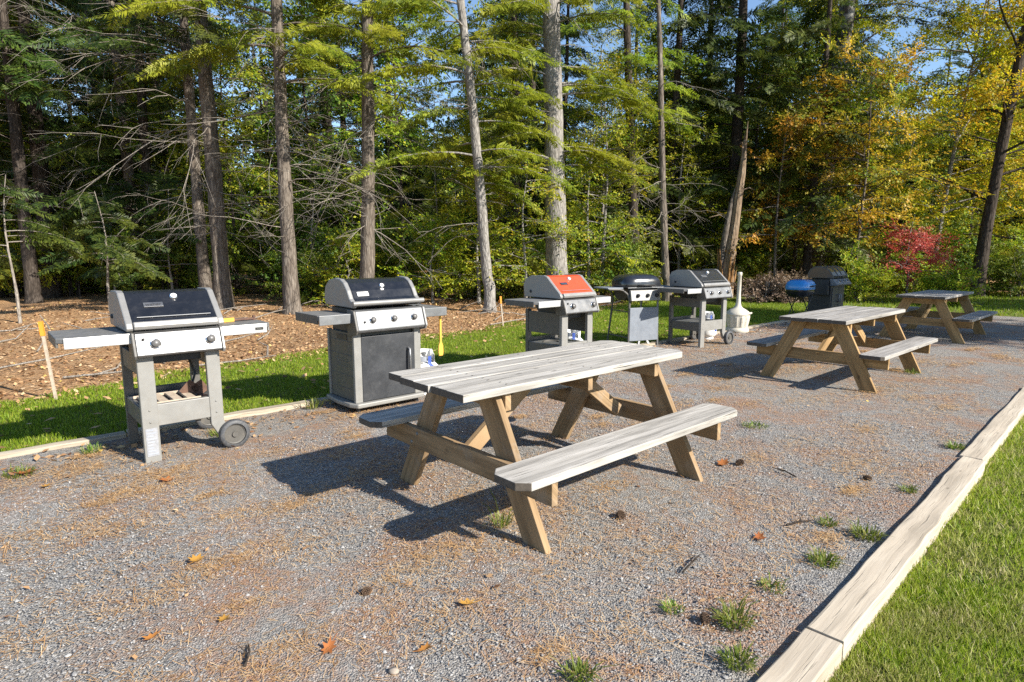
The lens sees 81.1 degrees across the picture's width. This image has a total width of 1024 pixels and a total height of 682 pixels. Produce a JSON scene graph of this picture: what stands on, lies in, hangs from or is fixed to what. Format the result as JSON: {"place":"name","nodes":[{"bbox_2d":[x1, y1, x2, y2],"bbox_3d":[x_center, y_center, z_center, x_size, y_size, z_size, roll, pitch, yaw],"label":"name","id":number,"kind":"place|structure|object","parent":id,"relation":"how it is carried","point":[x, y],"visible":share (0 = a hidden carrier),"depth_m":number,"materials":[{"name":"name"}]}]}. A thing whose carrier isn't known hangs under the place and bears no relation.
{"place":"outdoors","nodes":[
{"label":"outdoors","id":0,"kind":"place"},
{"bbox_2d":[0,269,1023,436],"bbox_3d":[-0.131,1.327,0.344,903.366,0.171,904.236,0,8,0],"label":"ground","id":1,"kind":"structure","parent":0,"point":[8,303],"depth_m":10.90,"materials":[{"name":"brown soil"}]},
{"bbox_2d":[0,189,82,298],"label":"leafy bush","id":2,"kind":"object","parent":1,"relation":"on","point":[19,273],"visible":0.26,"depth_m":17.39,"materials":[{"name":"green plant"}]},
{"bbox_2d":[0,174,101,322],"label":"young hemlock","id":3,"kind":"object","parent":1,"relation":"on","point":[44,241],"visible":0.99,"depth_m":11.97,"materials":[{"name":"plant"}]},
{"bbox_2d":[0,431,125,458],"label":"edging timber","id":4,"kind":"object","parent":1,"relation":"on","point":[63,444],"visible":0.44,"depth_m":4.27,"materials":[{"name":"wood"}]},
{"bbox_2d":[0,2,125,295],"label":"wood broadleaf","id":5,"kind":"object","parent":1,"relation":"on","point":[26,145],"visible":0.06,"depth_m":18.66,"materials":[{"name":"plant"}]},
{"bbox_2d":[0,0,127,296],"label":"wood conifer","id":6,"kind":"object","parent":1,"relation":"on","point":[11,249],"visible":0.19,"depth_m":17.48,"materials":[{"name":"green plant"}]},
{"bbox_2d":[0,0,143,303],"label":"hemlock tree","id":7,"kind":"object","parent":1,"relation":"on","point":[32,287],"visible":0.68,"depth_m":15.84,"materials":[{"name":"green plant"}]},
{"bbox_2d":[0,192,146,296],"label":"leafy bush","id":8,"kind":"object","parent":1,"relation":"on","point":[73,273],"visible":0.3,"depth_m":17.98,"materials":[{"name":"green plant"}]},
{"bbox_2d":[0,0,189,298],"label":"wood conifer","id":9,"kind":"object","parent":1,"relation":"on","point":[21,36],"visible":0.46,"depth_m":17.13,"materials":[{"name":"green plant"}]},
{"bbox_2d":[38,191,172,307],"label":"young hemlock","id":10,"kind":"object","parent":1,"relation":"on","point":[132,263],"visible":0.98,"depth_m":13.46,"materials":[{"name":"plant"}]},
{"bbox_2d":[39,185,186,289],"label":"young hemlock","id":11,"kind":"object","parent":1,"relation":"on","point":[88,274],"visible":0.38,"depth_m":16.20,"materials":[{"name":"plant"}]},
{"bbox_2d":[7,0,261,290],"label":"hemlock tree","id":12,"kind":"object","parent":1,"relation":"on","point":[129,171],"visible":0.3,"depth_m":17.53,"materials":[{"name":"green plant"}]},
{"bbox_2d":[22,0,272,289],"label":"wood conifer","id":13,"kind":"object","parent":1,"relation":"on","point":[146,176],"visible":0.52,"depth_m":17.14,"materials":[{"name":"green plant"}]},
{"bbox_2d":[91,204,212,290],"bbox_3d":[-9.689,-2.374,16.962,3.033,3.334,3.625,3,9,21],"label":"leafy bush","id":14,"kind":"object","parent":1,"relation":"on","point":[173,258],"visible":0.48,"depth_m":16.50,"materials":[{"name":"green plant"}]},
{"bbox_2d":[51,0,255,287],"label":"wood broadleaf","id":15,"kind":"object","parent":1,"relation":"on","point":[185,159],"visible":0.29,"depth_m":18.46,"materials":[{"name":"plant"}]},
{"bbox_2d":[9,0,318,288],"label":"hemlock tree","id":16,"kind":"object","parent":1,"relation":"on","point":[203,267],"visible":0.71,"depth_m":14.95,"materials":[{"name":"green plant"}]},
{"bbox_2d":[53,0,275,286],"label":"wood conifer","id":17,"kind":"object","parent":1,"relation":"on","point":[152,126],"visible":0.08,"depth_m":21.92,"materials":[{"name":"green plant"}]},
{"bbox_2d":[95,189,251,288],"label":"young hemlock","id":18,"kind":"object","parent":1,"relation":"on","point":[181,237],"visible":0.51,"depth_m":15.94,"materials":[{"name":"plant"}]},
{"bbox_2d":[21,0,350,309],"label":"hemlock tree","id":19,"kind":"object","parent":1,"relation":"on","point":[221,279],"visible":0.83,"depth_m":14.35,"materials":[{"name":"green plant"}]},
{"bbox_2d":[172,217,277,295],"bbox_3d":[-9.207,-2.653,19.263,3.105,3.413,3.710,-1,8,-4],"label":"leafy bush","id":20,"kind":"object","parent":1,"relation":"on","point":[245,233],"visible":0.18,"depth_m":19.02,"materials":[{"name":"green plant"}]},
{"bbox_2d":[126,397,332,436],"bbox_3d":[-1.940,0.624,5.422,2.634,0.142,0.103,-7,11,-41],"label":"edging timber","id":21,"kind":"object","parent":1,"relation":"on","point":[259,411],"visible":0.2,"depth_m":5.13,"materials":[{"name":"wood"}]},
{"bbox_2d":[142,16,323,295],"bbox_3d":[-8.937,-5.584,18.404,5.130,8.771,4.241,3,9,20],"label":"wood broadleaf","id":22,"kind":"object","parent":1,"relation":"on","point":[224,108],"visible":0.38,"depth_m":18.26,"materials":[{"name":"plant"}]},
{"bbox_2d":[156,0,341,282],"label":"wood broadleaf","id":23,"kind":"object","parent":1,"relation":"on","point":[251,32],"visible":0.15,"depth_m":22.12,"materials":[{"name":"green plant"}]},
{"bbox_2d":[85,0,421,314],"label":"hemlock tree","id":24,"kind":"object","parent":1,"relation":"on","point":[291,295],"visible":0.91,"depth_m":12.80,"materials":[{"name":"green plant"}]},
{"bbox_2d":[188,0,410,279],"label":"wood broadleaf","id":25,"kind":"object","parent":1,"relation":"on","point":[263,133],"visible":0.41,"depth_m":20.26,"materials":[{"name":"green plant"}]},
{"bbox_2d":[258,242,346,304],"bbox_3d":[-5.682,-1.653,16.623,2.406,2.180,2.116,-6,10,-35],"label":"leafy bush","id":26,"kind":"object","parent":1,"relation":"on","point":[322,262],"visible":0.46,"depth_m":16.30,"materials":[{"name":"green plant"}]},
{"bbox_2d":[257,138,360,293],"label":"beech sapling","id":27,"kind":"object","parent":1,"relation":"on","point":[302,205],"visible":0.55,"depth_m":17.94,"materials":[{"name":"green plant"}]},
{"bbox_2d":[0,289,661,378],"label":"fallen twigs","id":28,"kind":"object","parent":1,"relation":"on","point":[108,372],"visible":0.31,"depth_m":9.57,"materials":[{"name":"brown wood"}]},
{"bbox_2d":[257,0,410,259],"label":"wood conifer","id":29,"kind":"object","parent":1,"relation":"on","point":[329,122],"visible":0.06,"depth_m":27.55,"materials":[{"name":"green plant"}]},
{"bbox_2d":[297,222,388,306],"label":"beech sapling","id":30,"kind":"object","parent":1,"relation":"on","point":[327,275],"visible":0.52,"depth_m":15.25,"materials":[{"name":"green plant"}]},
{"bbox_2d":[274,0,416,267],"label":"wood conifer","id":31,"kind":"object","parent":1,"relation":"on","point":[343,155],"visible":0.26,"depth_m":21.88,"materials":[{"name":"green plant"}]},
{"bbox_2d":[231,0,480,287],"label":"hemlock tree","id":32,"kind":"object","parent":1,"relation":"on","point":[367,229],"visible":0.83,"depth_m":13.32,"materials":[{"name":"green plant"}]},
{"bbox_2d":[323,202,429,288],"bbox_3d":[-3.462,-2.288,16.735,2.891,3.177,3.454,4,9,26],"label":"leafy bush","id":33,"kind":"object","parent":1,"relation":"on","point":[379,269],"visible":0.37,"depth_m":16.32,"materials":[{"name":"green plant"}]},
{"bbox_2d":[328,1,472,275],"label":"wood conifer","id":34,"kind":"object","parent":1,"relation":"on","point":[416,195],"visible":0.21,"depth_m":28.40,"materials":[{"name":"green plant"}]},
{"bbox_2d":[308,0,506,269],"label":"wood broadleaf","id":35,"kind":"object","parent":1,"relation":"on","point":[399,141],"visible":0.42,"depth_m":21.07,"materials":[{"name":"green plant"}]},
{"bbox_2d":[377,203,481,303],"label":"beech sapling","id":36,"kind":"object","parent":1,"relation":"on","point":[436,221],"visible":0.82,"depth_m":15.39,"materials":[{"name":"green plant"}]},
{"bbox_2d":[377,88,499,296],"bbox_3d":[-2.201,-4.183,17.723,3.790,6.254,4.506,0,8,0],"label":"young hemlock","id":37,"kind":"object","parent":1,"relation":"on","point":[445,141],"visible":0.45,"depth_m":17.32,"materials":[{"name":"plant"}]},
{"bbox_2d":[321,0,586,312],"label":"pine tree","id":38,"kind":"object","parent":1,"relation":"on","point":[476,142],"visible":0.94,"depth_m":13.40,"materials":[{"name":"green plant"}]},
{"bbox_2d":[434,232,516,300],"bbox_3d":[-1.182,-1.984,17.712,2.583,2.662,2.937,2,9,15],"label":"leafy bush","id":39,"kind":"object","parent":1,"relation":"on","point":[472,252],"visible":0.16,"depth_m":17.51,"materials":[{"name":"green plant"}]},
{"bbox_2d":[0,284,976,658],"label":"leaf litter","id":40,"kind":"object","parent":1,"relation":"on","point":[92,366],"visible":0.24,"depth_m":8.55,"materials":[{"name":"brown plant"}]},
{"bbox_2d":[418,130,562,303],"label":"beech sapling","id":41,"kind":"object","parent":1,"relation":"on","point":[460,177],"visible":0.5,"depth_m":15.68,"materials":[{"name":"green plant"}]},
{"bbox_2d":[0,316,1023,681],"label":"gravel pad","id":42,"kind":"object","parent":1,"relation":"on","point":[1002,334],"visible":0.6,"depth_m":2.96,"materials":[{"name":"grey gravel"}]},
{"bbox_2d":[48,287,269,463],"bbox_3d":[-2.415,0.202,4.211,1.272,1.132,0.707,-7,11,-41],"label":"gas grill","id":43,"kind":"object","parent":42,"relation":"on","point":[148,330],"visible":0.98,"depth_m":4.03,"materials":[{"name":"grey paint"}]},
{"bbox_2d":[295,276,446,412],"bbox_3d":[-1.234,0.004,5.439,1.266,1.164,0.623,-7,11,-41],"label":"gas grill","id":44,"kind":"object","parent":42,"relation":"on","point":[373,335],"visible":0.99,"depth_m":5.25,"materials":[{"name":"grey paint"}]},
{"bbox_2d":[361,331,414,401],"bbox_3d":[-1.084,0.222,5.312,0.530,0.570,0.078,-7,11,-41],"label":"door","id":45,"kind":"structure","parent":44,"relation":"in","point":[382,354],"depth_m":5.29,"materials":[{"name":"metal"}]},
{"bbox_2d":[0,372,971,681],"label":"loose pebbles","id":46,"kind":"object","parent":42,"relation":"on","point":[490,496],"visible":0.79,"depth_m":2.82,"materials":[{"name":"grey gravel"}]},
{"bbox_2d":[0,325,1023,681],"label":"pine needles","id":47,"kind":"object","parent":42,"relation":"on","point":[828,535],"visible":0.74,"depth_m":2.96,"materials":[{"name":"brown plant"}]},
{"bbox_2d":[359,340,736,554],"bbox_3d":[0.240,0.484,3.617,1.860,0.748,1.463,-7,11,-41],"label":"picnic table","id":48,"kind":"object","parent":42,"relation":"on","point":[497,389],"visible":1,"depth_m":3.31,"materials":[{"name":"wood"}]},
{"bbox_2d":[504,274,610,351],"bbox_3d":[0.544,-0.192,6.866,1.252,1.132,0.707,-7,11,-41],"label":"gas grill","id":49,"kind":"object","parent":42,"relation":"on","point":[563,304],"visible":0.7,"depth_m":6.70,"materials":[{"name":"grey paint"}]},
{"bbox_2d":[594,273,675,344],"bbox_3d":[1.857,-0.479,9.034,1.220,1.078,0.616,-4,9,-23],"label":"gas grill","id":50,"kind":"object","parent":42,"relation":"on","point":[642,323],"visible":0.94,"depth_m":8.80,"materials":[{"name":"paint"}]},
{"bbox_2d":[657,269,733,347],"bbox_3d":[2.739,-0.502,8.959,1.157,1.132,0.706,-6,11,-37],"label":"gas grill","id":51,"kind":"object","parent":42,"relation":"on","point":[700,289],"visible":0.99,"depth_m":8.84,"materials":[{"name":"grey paint"}]},
{"bbox_2d":[708,591,765,630],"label":"grass tuft","id":52,"kind":"object","parent":42,"relation":"on","point":[733,612],"visible":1,"depth_m":2.26,"materials":[{"name":"plant"}]},
{"bbox_2d":[725,272,751,332],"bbox_3d":[3.962,-0.677,10.434,0.438,1.046,0.414,0,8,0],"label":"ash receptacle","id":53,"kind":"object","parent":42,"relation":"on","point":[737,317],"visible":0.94,"depth_m":10.34,"materials":[{"name":"beige plastic"}]},
{"bbox_2d":[712,640,776,675],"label":"grass tuft","id":54,"kind":"object","parent":42,"relation":"on","point":[738,651],"visible":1,"depth_m":2.03,"materials":[{"name":"plant"}]},
{"bbox_2d":[807,266,851,311],"bbox_3d":[7.056,-1.116,13.235,1.150,1.092,0.621,-7,11,-41],"label":"gas grill","id":55,"kind":"object","parent":42,"relation":"on","point":[831,282],"visible":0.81,"depth_m":12.91,"materials":[{"name":"black metal"}]},
{"bbox_2d":[747,306,937,393],"bbox_3d":[3.775,0.028,6.804,1.925,0.715,1.373,-8,11,-41],"label":"picnic table","id":56,"kind":"object","parent":42,"relation":"on","point":[836,324],"visible":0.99,"depth_m":6.49,"materials":[{"name":"wood"}]},
{"bbox_2d":[875,290,997,343],"bbox_3d":[7.060,-0.445,9.993,1.934,0.715,1.370,-8,11,-42],"label":"picnic table","id":57,"kind":"object","parent":42,"relation":"on","point":[953,322],"visible":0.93,"depth_m":9.61,"materials":[{"name":"wood"}]},
{"bbox_2d":[420,0,607,258],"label":"wood broadleaf","id":58,"kind":"object","parent":1,"relation":"on","point":[539,23],"visible":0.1,"depth_m":23.31,"materials":[{"name":"plant"}]},
{"bbox_2d":[415,0,614,289],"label":"wood conifer","id":59,"kind":"object","parent":1,"relation":"on","point":[516,181],"visible":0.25,"depth_m":19.98,"materials":[{"name":"green plant"}]},
{"bbox_2d":[460,145,598,307],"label":"beech sapling","id":60,"kind":"object","parent":1,"relation":"on","point":[568,232],"visible":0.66,"depth_m":14.75,"materials":[{"name":"green plant"}]},
{"bbox_2d":[53,51,1023,275],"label":"wood","id":61,"kind":"object","parent":1,"relation":"on","point":[910,183],"visible":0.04,"depth_m":40.63,"materials":[{"name":"plant"}]},
{"bbox_2d":[428,0,691,274],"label":"pine tree","id":62,"kind":"object","parent":1,"relation":"on","point":[556,256],"visible":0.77,"depth_m":14.96,"materials":[{"name":"green plant"}]},
{"bbox_2d":[503,0,625,260],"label":"wood conifer","id":63,"kind":"object","parent":1,"relation":"on","point":[568,70],"visible":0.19,"depth_m":22.89,"materials":[{"name":"green plant"}]},
{"bbox_2d":[528,107,664,293],"bbox_3d":[2.197,-3.523,16.740,3.581,5.350,4.243,0,8,0],"label":"beech sapling","id":64,"kind":"object","parent":1,"relation":"on","point":[573,209],"visible":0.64,"depth_m":16.56,"materials":[{"name":"green plant"}]},
{"bbox_2d":[524,23,681,293],"bbox_3d":[2.835,-5.638,19.644,5.208,8.695,5.104,0,8,0],"label":"beech sapling","id":65,"kind":"object","parent":1,"relation":"on","point":[587,106],"visible":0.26,"depth_m":19.21,"materials":[{"name":"green plant"}]},
{"bbox_2d":[537,0,707,265],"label":"pine tree","id":66,"kind":"object","parent":1,"relation":"on","point":[627,29],"visible":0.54,"depth_m":17.89,"materials":[{"name":"green plant"}]},
{"bbox_2d":[587,235,658,304],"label":"leafy bush","id":67,"kind":"object","parent":1,"relation":"on","point":[620,266],"visible":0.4,"depth_m":16.39,"materials":[{"name":"green plant"}]},
{"bbox_2d":[563,42,684,295],"bbox_3d":[2.928,-4.774,17.944,3.662,7.472,4.208,-5,10,-29],"label":"beech sapling","id":68,"kind":"object","parent":1,"relation":"on","point":[606,191],"visible":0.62,"depth_m":17.36,"materials":[{"name":"green plant"}]},
{"bbox_2d":[580,15,725,268],"bbox_3d":[4.675,-6.742,21.831,4.901,10.135,5.928,-3,9,-20],"label":"wood broadleaf","id":69,"kind":"object","parent":1,"relation":"on","point":[652,42],"visible":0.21,"depth_m":21.18,"materials":[{"name":"plant"}]},
{"bbox_2d":[614,0,727,301],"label":"dead pine","id":70,"kind":"object","parent":1,"relation":"on","point":[663,231],"visible":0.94,"depth_m":16.41,"materials":[{"name":"brown plant"}]},
{"bbox_2d":[576,0,770,284],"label":"wood conifer","id":71,"kind":"object","parent":1,"relation":"on","point":[679,24],"visible":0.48,"depth_m":20.03,"materials":[{"name":"green plant"}]},
{"bbox_2d":[612,95,744,285],"bbox_3d":[5.787,-4.740,20.215,4.184,6.739,4.309,-7,11,-39],"label":"beech sapling","id":72,"kind":"object","parent":1,"relation":"on","point":[698,197],"visible":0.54,"depth_m":19.83,"materials":[{"name":"green plant"}]},
{"bbox_2d":[640,53,758,269],"bbox_3d":[8.108,-7.051,25.282,5.886,9.825,6.182,-5,10,-29],"label":"wood broadleaf","id":73,"kind":"object","parent":1,"relation":"on","point":[710,118],"visible":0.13,"depth_m":24.54,"materials":[{"name":"green plant"}]},
{"bbox_2d":[670,173,776,284],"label":"beech sapling","id":74,"kind":"object","parent":1,"relation":"on","point":[714,225],"visible":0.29,"depth_m":20.42,"materials":[{"name":"green plant"}]},
{"bbox_2d":[626,0,823,291],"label":"wood conifer","id":75,"kind":"object","parent":1,"relation":"on","point":[741,30],"visible":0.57,"depth_m":20.24,"materials":[{"name":"green plant"}]},
{"bbox_2d":[711,123,753,297],"bbox_3d":[6.675,-3.831,18.114,1.296,5.452,0.581,0,8,0],"label":"tree snag","id":76,"kind":"object","parent":1,"relation":"on","point":[726,260],"visible":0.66,"depth_m":18.10,"materials":[{"name":"brown plant"}]},
{"bbox_2d":[691,207,781,292],"bbox_3d":[8.098,-3.042,20.855,3.555,3.274,2.716,-7,11,-38],"label":"leafy bush","id":77,"kind":"object","parent":1,"relation":"on","point":[750,271],"visible":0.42,"depth_m":20.39,"materials":[{"name":"green plant"}]},
{"bbox_2d":[656,0,839,269],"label":"wood broadleaf","id":78,"kind":"object","parent":1,"relation":"on","point":[724,161],"visible":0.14,"depth_m":23.67,"materials":[{"name":"green plant"}]},
{"bbox_2d":[729,268,802,303],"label":"bush","id":79,"kind":"object","parent":1,"relation":"on","point":[761,292],"visible":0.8,"depth_m":16.57,"materials":[{"name":"brown plant"}]},
{"bbox_2d":[699,78,876,279],"bbox_3d":[8.154,-4.516,18.653,4.562,6.755,4.812,0,8,0],"label":"tree","id":80,"kind":"object","parent":1,"relation":"on","point":[816,111],"visible":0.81,"depth_m":18.14,"materials":[{"name":"green plant"}]},
{"bbox_2d":[756,628,842,681],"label":"edging timber","id":81,"kind":"object","parent":1,"relation":"on","point":[807,655],"visible":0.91,"depth_m":2.02,"materials":[{"name":"wood"}]},
{"bbox_2d":[738,0,882,277],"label":"wood broadleaf","id":82,"kind":"object","parent":1,"relation":"on","point":[811,58],"visible":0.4,"depth_m":19.44,"materials":[{"name":"green plant"}]},
{"bbox_2d":[727,0,924,283],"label":"wood conifer","id":83,"kind":"object","parent":1,"relation":"on","point":[813,33],"visible":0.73,"depth_m":18.57,"materials":[{"name":"green plant"}]},
{"bbox_2d":[741,0,937,265],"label":"wood conifer","id":84,"kind":"object","parent":1,"relation":"on","point":[873,21],"visible":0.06,"depth_m":24.80,"materials":[{"name":"green plant"}]},
{"bbox_2d":[747,0,969,276],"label":"pine tree","id":85,"kind":"object","parent":1,"relation":"on","point":[849,13],"visible":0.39,"depth_m":20.36,"materials":[{"name":"green plant"}]},
{"bbox_2d":[772,29,955,298],"bbox_3d":[10.167,-5.009,18.362,4.451,7.811,5.530,2,9,16],"label":"tree","id":86,"kind":"object","parent":1,"relation":"on","point":[881,107],"visible":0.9,"depth_m":17.19,"materials":[{"name":"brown plant"}]},
{"bbox_2d":[792,55,943,292],"bbox_3d":[11.181,-4.962,18.956,4.432,7.544,5.179,0,8,0],"label":"tree","id":87,"kind":"object","parent":1,"relation":"on","point":[898,77],"visible":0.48,"depth_m":18.56,"materials":[{"name":"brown plant"}]},
{"bbox_2d":[755,0,982,265],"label":"maple tree","id":88,"kind":"object","parent":1,"relation":"on","point":[871,25],"visible":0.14,"depth_m":23.21,"materials":[{"name":"green plant"}]},
{"bbox_2d":[837,238,904,303],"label":"bush","id":89,"kind":"object","parent":1,"relation":"on","point":[859,284],"visible":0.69,"depth_m":16.49,"materials":[{"name":"green plant"}]},
{"bbox_2d":[806,456,984,662],"bbox_3d":[2.102,0.988,3.076,2.690,0.150,0.140,-8,12,-43],"label":"edging timber","id":90,"kind":"object","parent":1,"relation":"on","point":[849,611],"visible":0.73,"depth_m":2.66,"materials":[{"name":"beige wood"}]},
{"bbox_2d":[843,65,951,252],"bbox_3d":[17.568,-7.426,27.511,4.901,9.751,4.636,-8,12,-44],"label":"wood broadleaf","id":91,"kind":"object","parent":1,"relation":"on","point":[918,122],"visible":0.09,"depth_m":26.74,"materials":[{"name":"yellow plant"}]},
{"bbox_2d":[853,215,968,292],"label":"red maple","id":92,"kind":"object","parent":1,"relation":"on","point":[917,245],"visible":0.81,"depth_m":17.11,"materials":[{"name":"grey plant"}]},
{"bbox_2d":[843,0,1023,296],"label":"maple tree","id":93,"kind":"object","parent":1,"relation":"on","point":[998,172],"visible":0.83,"depth_m":18.57,"materials":[{"name":"yellow plant"}]},
{"bbox_2d":[855,0,1023,251],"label":"maple tree","id":94,"kind":"object","parent":1,"relation":"on","point":[934,103],"visible":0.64,"depth_m":20.06,"materials":[{"name":"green plant"}]},
{"bbox_2d":[893,202,999,286],"bbox_3d":[15.152,-3.185,21.185,2.905,3.502,3.802,5,10,29],"label":"leafy bush","id":95,"kind":"object","parent":1,"relation":"on","point":[959,230],"visible":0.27,"depth_m":20.17,"materials":[{"name":"green plant"}]},
{"bbox_2d":[906,247,994,306],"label":"bush","id":96,"kind":"object","parent":1,"relation":"on","point":[951,282],"visible":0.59,"depth_m":15.66,"materials":[{"name":"green plant"}]},
{"bbox_2d":[893,0,1023,283],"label":"wood broadleaf","id":97,"kind":"object","parent":1,"relation":"on","point":[944,162],"visible":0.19,"depth_m":23.84,"materials":[{"name":"green plant"}]},
{"bbox_2d":[913,5,1023,258],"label":"maple tree","id":98,"kind":"object","parent":1,"relation":"on","point":[970,179],"visible":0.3,"depth_m":22.44,"materials":[{"name":"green plant"}]},
{"bbox_2d":[920,61,1023,257],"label":"wood broadleaf","id":99,"kind":"object","parent":1,"relation":"on","point":[956,190],"visible":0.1,"depth_m":28.78,"materials":[{"name":"plant"}]},
{"bbox_2d":[936,230,1018,294],"bbox_3d":[15.352,-2.459,19.764,2.733,2.422,2.362,0,8,0],"label":"bush","id":100,"kind":"object","parent":1,"relation":"on","point":[970,247],"visible":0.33,"depth_m":19.87,"materials":[{"name":"green plant"}]},
{"bbox_2d":[959,386,1023,464],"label":"edging timber","id":101,"kind":"object","parent":1,"relation":"on","point":[990,438],"visible":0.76,"depth_m":4.59,"materials":[{"name":"wood"}]},
{"bbox_2d":[986,241,1023,296],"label":"bush","id":102,"kind":"object","parent":1,"relation":"on","point":[1013,275],"visible":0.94,"depth_m":18.69,"materials":[{"name":"green plant"}]},
{"bbox_2d":[0,287,1023,451],"bbox_3d":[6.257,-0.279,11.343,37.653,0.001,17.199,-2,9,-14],"label":"lawn","id":103,"kind":"structure","parent":0,"point":[470,345],"depth_m":6.65,"materials":[{"name":"plant"}]},
{"bbox_2d":[34,0,1022,205],"label":"sky","id":104,"kind":"structure","parent":0,"point":[752,4],"materials":[{"name":"blue"}]},
{"bbox_2d":[824,415,1023,681],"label":"lawn","id":105,"kind":"structure","parent":0,"point":[975,655],"depth_m":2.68,"materials":[{"name":"green plant"}]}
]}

